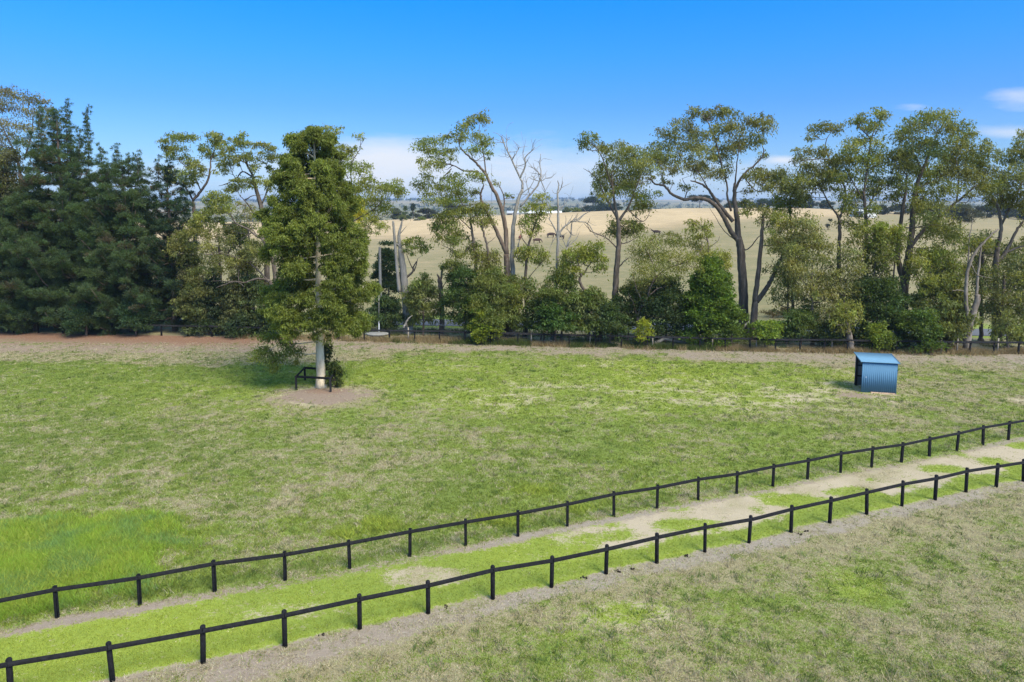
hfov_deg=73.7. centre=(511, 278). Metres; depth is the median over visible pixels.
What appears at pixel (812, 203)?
tree
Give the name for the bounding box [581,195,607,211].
tree
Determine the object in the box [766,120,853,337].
gum tree
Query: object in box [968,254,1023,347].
gum tree
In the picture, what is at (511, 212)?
farm shed
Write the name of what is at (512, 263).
dead tree
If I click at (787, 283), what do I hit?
gum tree
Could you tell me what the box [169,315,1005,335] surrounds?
road
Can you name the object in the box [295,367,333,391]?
tree guard
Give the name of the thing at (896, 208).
tree
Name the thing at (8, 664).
rail fence
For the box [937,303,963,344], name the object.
shrub
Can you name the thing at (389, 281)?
conifer
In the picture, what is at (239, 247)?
gum tree
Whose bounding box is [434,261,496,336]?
shrub
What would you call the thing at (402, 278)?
dead tree
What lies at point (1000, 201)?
gum tree
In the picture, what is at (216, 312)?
shrub
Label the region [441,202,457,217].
tree
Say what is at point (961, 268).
gum tree
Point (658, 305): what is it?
shrub
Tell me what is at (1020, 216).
tree
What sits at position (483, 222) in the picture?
gum tree
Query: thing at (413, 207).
tree
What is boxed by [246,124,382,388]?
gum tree
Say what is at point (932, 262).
gum tree
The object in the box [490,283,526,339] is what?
shrub
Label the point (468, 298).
shrub
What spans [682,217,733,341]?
gum tree
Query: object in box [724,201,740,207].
tree
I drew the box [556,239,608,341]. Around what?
gum tree
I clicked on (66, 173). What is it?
pine tree
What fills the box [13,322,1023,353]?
rail fence
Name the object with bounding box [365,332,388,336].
concrete slab
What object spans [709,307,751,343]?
shrub
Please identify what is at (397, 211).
tree
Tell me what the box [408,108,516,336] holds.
gum tree
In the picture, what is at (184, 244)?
gum tree
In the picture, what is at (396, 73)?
sky
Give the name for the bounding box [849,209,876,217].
farm shed
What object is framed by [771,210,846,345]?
gum tree
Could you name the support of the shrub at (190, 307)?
on the ground at (668, 219)
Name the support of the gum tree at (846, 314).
on the ground at (668, 219)
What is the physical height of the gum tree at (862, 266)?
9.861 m
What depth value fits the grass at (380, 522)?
31.23 m
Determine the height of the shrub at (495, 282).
7.696 m
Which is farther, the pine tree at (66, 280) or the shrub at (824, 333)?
the pine tree at (66, 280)
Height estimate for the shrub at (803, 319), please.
4.007 m
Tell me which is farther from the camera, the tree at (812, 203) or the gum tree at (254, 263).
the tree at (812, 203)
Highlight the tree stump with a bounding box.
[435,266,445,335]
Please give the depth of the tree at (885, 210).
325.41 m
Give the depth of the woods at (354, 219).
862.80 m
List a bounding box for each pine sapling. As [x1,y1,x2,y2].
[0,296,46,332]
[52,300,110,335]
[110,296,158,335]
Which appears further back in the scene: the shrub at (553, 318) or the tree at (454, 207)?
the tree at (454, 207)
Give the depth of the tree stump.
68.54 m
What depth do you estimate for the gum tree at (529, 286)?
66.83 m
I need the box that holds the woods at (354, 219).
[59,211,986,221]
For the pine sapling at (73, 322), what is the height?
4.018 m
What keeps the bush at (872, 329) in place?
on the ground at (668, 219)
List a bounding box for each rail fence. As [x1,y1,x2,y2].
[0,420,1023,617]
[0,459,1023,681]
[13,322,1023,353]
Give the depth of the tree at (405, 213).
412.66 m
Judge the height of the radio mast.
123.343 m
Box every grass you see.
[0,342,1023,681]
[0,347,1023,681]
[0,506,207,622]
[239,326,1023,356]
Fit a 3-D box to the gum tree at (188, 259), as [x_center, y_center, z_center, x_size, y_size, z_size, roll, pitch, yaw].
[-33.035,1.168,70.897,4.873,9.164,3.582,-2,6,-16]
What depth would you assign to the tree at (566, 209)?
441.97 m
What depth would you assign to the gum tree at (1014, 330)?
61.35 m
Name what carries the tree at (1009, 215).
on the ground at (668, 219)
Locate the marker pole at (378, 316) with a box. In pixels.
[378,296,379,331]
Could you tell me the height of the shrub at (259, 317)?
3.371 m
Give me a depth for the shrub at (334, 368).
49.07 m
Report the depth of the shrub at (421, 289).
68.15 m
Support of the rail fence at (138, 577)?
on the ground at (668, 219)
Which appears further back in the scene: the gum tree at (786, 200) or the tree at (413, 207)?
the tree at (413, 207)
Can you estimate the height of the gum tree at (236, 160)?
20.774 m
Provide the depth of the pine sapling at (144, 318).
68.12 m
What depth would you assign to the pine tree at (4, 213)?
69.92 m
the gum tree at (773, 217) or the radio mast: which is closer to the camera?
the gum tree at (773, 217)
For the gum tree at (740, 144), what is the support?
on the ground at (668, 219)
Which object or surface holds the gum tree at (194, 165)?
on the ground at (668, 219)
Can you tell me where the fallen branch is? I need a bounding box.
[654,338,687,343]
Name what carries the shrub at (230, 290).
on the ground at (668, 219)
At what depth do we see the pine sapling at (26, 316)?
69.20 m
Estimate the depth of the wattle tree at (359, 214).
95.25 m
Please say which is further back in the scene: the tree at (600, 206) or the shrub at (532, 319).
the tree at (600, 206)
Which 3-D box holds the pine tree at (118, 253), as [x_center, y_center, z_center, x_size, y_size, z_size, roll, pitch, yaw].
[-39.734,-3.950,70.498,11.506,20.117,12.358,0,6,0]
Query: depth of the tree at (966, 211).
245.33 m
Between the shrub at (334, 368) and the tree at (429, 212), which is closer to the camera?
the shrub at (334, 368)
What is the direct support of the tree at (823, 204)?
on the ground at (668, 219)
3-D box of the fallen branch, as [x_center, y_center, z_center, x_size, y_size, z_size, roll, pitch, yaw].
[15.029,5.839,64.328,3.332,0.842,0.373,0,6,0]
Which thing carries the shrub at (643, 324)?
on the ground at (668, 219)
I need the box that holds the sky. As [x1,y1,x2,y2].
[0,0,1023,200]
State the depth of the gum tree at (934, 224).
62.48 m
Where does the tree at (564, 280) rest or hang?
on the ground at (668, 219)
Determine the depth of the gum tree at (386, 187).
69.10 m
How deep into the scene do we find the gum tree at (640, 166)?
65.85 m
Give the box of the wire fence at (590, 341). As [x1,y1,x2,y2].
[325,327,998,352]
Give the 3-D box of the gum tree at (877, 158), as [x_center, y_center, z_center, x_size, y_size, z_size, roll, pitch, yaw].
[32.378,-4.821,64.523,7.865,22.417,6.008,0,6,0]
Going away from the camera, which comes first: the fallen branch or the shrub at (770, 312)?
the fallen branch
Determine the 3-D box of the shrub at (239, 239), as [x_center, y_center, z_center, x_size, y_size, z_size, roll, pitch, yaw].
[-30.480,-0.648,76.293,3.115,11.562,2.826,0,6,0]
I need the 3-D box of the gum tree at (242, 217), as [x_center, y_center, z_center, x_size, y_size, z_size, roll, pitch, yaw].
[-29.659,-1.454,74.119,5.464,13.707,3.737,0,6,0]
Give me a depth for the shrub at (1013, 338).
62.11 m
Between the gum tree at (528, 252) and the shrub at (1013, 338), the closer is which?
the shrub at (1013, 338)
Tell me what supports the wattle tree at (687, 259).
on the ground at (668, 219)
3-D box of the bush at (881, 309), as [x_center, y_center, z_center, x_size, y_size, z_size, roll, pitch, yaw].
[33.486,3.056,62.693,7.642,7.019,6.894,0,6,0]
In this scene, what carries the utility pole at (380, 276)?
on the ground at (668, 219)
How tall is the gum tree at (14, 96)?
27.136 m
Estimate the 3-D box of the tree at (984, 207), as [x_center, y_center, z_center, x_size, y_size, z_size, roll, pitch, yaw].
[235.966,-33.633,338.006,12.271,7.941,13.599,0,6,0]
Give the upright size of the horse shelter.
2.474 m
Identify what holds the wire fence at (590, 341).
on the ground at (668, 219)
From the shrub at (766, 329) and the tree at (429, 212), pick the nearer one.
the shrub at (766, 329)
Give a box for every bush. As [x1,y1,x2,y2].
[672,253,750,348]
[834,275,916,349]
[859,320,896,351]
[888,307,954,353]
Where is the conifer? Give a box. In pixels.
[369,240,401,313]
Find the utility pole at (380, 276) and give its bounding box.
[378,247,381,328]
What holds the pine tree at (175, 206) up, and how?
on the ground at (668, 219)
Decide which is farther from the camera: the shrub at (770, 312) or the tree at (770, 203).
the tree at (770, 203)
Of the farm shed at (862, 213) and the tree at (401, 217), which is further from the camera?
the tree at (401, 217)
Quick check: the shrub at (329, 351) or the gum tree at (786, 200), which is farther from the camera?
the gum tree at (786, 200)
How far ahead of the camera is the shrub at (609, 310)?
63.17 m
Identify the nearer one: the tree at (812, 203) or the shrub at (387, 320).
the shrub at (387, 320)
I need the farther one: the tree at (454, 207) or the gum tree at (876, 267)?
the tree at (454, 207)
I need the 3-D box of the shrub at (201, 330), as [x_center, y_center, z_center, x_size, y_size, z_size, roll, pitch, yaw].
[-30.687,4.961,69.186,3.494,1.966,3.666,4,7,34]
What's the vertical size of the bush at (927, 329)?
4.456 m
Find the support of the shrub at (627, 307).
on the ground at (668, 219)
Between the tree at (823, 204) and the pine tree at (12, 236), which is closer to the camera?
the pine tree at (12, 236)
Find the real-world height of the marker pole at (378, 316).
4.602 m
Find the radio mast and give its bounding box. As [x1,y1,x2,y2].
[491,164,491,207]
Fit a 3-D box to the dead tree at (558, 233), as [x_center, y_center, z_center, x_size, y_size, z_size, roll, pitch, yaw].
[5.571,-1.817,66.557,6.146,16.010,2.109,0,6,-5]
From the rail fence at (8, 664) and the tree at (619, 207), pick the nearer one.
the rail fence at (8, 664)
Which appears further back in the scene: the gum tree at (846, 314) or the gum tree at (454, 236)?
the gum tree at (454, 236)
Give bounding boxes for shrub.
[166,287,210,334]
[188,318,225,335]
[200,272,226,333]
[212,312,260,337]
[215,274,251,331]
[223,222,247,246]
[231,273,269,333]
[252,305,282,335]
[324,343,335,382]
[325,358,347,387]
[365,295,406,332]
[395,269,450,334]
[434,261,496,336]
[449,263,533,336]
[457,292,490,330]
[465,307,505,342]
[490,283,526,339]
[521,297,550,340]
[531,298,582,340]
[586,300,633,343]
[610,280,642,340]
[632,316,656,345]
[633,277,695,342]
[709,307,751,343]
[746,319,783,346]
[758,307,783,317]
[772,305,825,345]
[806,320,859,347]
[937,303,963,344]
[1004,326,1023,347]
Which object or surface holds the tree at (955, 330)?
on the ground at (668, 219)
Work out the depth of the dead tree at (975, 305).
60.81 m
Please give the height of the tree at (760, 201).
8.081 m
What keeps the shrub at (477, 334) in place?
on the ground at (668, 219)
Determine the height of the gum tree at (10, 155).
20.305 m
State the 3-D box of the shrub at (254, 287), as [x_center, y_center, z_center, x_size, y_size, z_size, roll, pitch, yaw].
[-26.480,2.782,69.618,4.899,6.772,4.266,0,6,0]
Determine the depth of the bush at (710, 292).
62.69 m
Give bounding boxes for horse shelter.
[854,352,899,394]
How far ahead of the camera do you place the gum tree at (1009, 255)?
65.69 m
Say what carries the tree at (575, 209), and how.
on the ground at (668, 219)
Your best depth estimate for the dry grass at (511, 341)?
63.75 m
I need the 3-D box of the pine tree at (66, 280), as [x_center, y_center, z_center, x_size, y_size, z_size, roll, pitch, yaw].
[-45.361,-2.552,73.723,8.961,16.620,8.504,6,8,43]
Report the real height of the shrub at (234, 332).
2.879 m
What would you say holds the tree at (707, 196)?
on the ground at (668, 219)
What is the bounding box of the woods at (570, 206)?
[48,202,984,211]
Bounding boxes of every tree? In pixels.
[0,83,63,179]
[0,98,117,332]
[0,145,30,207]
[0,147,42,329]
[0,181,74,334]
[53,182,137,322]
[64,142,180,335]
[133,154,206,330]
[156,129,228,257]
[162,222,272,299]
[170,248,208,328]
[184,189,276,281]
[192,220,253,305]
[212,203,258,313]
[215,130,278,305]
[218,251,268,313]
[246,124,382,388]
[317,124,410,299]
[352,196,369,227]
[390,208,403,219]
[392,220,432,333]
[398,214,407,220]
[402,205,409,218]
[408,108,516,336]
[409,203,416,218]
[416,208,438,218]
[426,200,484,278]
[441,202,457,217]
[463,200,503,337]
[493,122,555,335]
[506,274,553,338]
[512,191,554,337]
[535,266,589,340]
[546,177,599,339]
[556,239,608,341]
[562,207,569,212]
[563,286,609,341]
[570,207,581,211]
[574,130,675,340]
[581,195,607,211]
[604,202,622,210]
[623,230,720,341]
[631,273,681,340]
[645,104,784,337]
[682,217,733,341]
[687,194,710,207]
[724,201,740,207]
[749,208,801,341]
[756,198,769,206]
[761,215,810,343]
[763,170,811,307]
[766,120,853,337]
[768,199,787,207]
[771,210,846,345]
[799,198,817,207]
[813,243,870,344]
[815,199,834,208]
[820,106,897,331]
[823,293,866,349]
[842,228,902,345]
[857,219,912,321]
[876,107,1013,345]
[878,204,892,214]
[889,205,909,213]
[902,241,968,299]
[904,268,984,345]
[917,245,978,346]
[942,202,988,224]
[952,220,998,350]
[957,229,1023,340]
[963,128,1023,340]
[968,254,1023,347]
[975,204,1002,217]
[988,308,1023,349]
[1001,205,1019,217]
[1012,204,1023,218]
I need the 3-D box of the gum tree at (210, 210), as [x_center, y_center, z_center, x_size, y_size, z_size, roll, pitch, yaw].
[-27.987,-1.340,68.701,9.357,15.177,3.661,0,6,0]
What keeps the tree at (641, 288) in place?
on the ground at (668, 219)
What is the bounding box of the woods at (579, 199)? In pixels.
[84,197,1019,202]
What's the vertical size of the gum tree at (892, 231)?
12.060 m
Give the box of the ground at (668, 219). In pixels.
[0,199,1023,681]
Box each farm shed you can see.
[507,211,561,214]
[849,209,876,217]

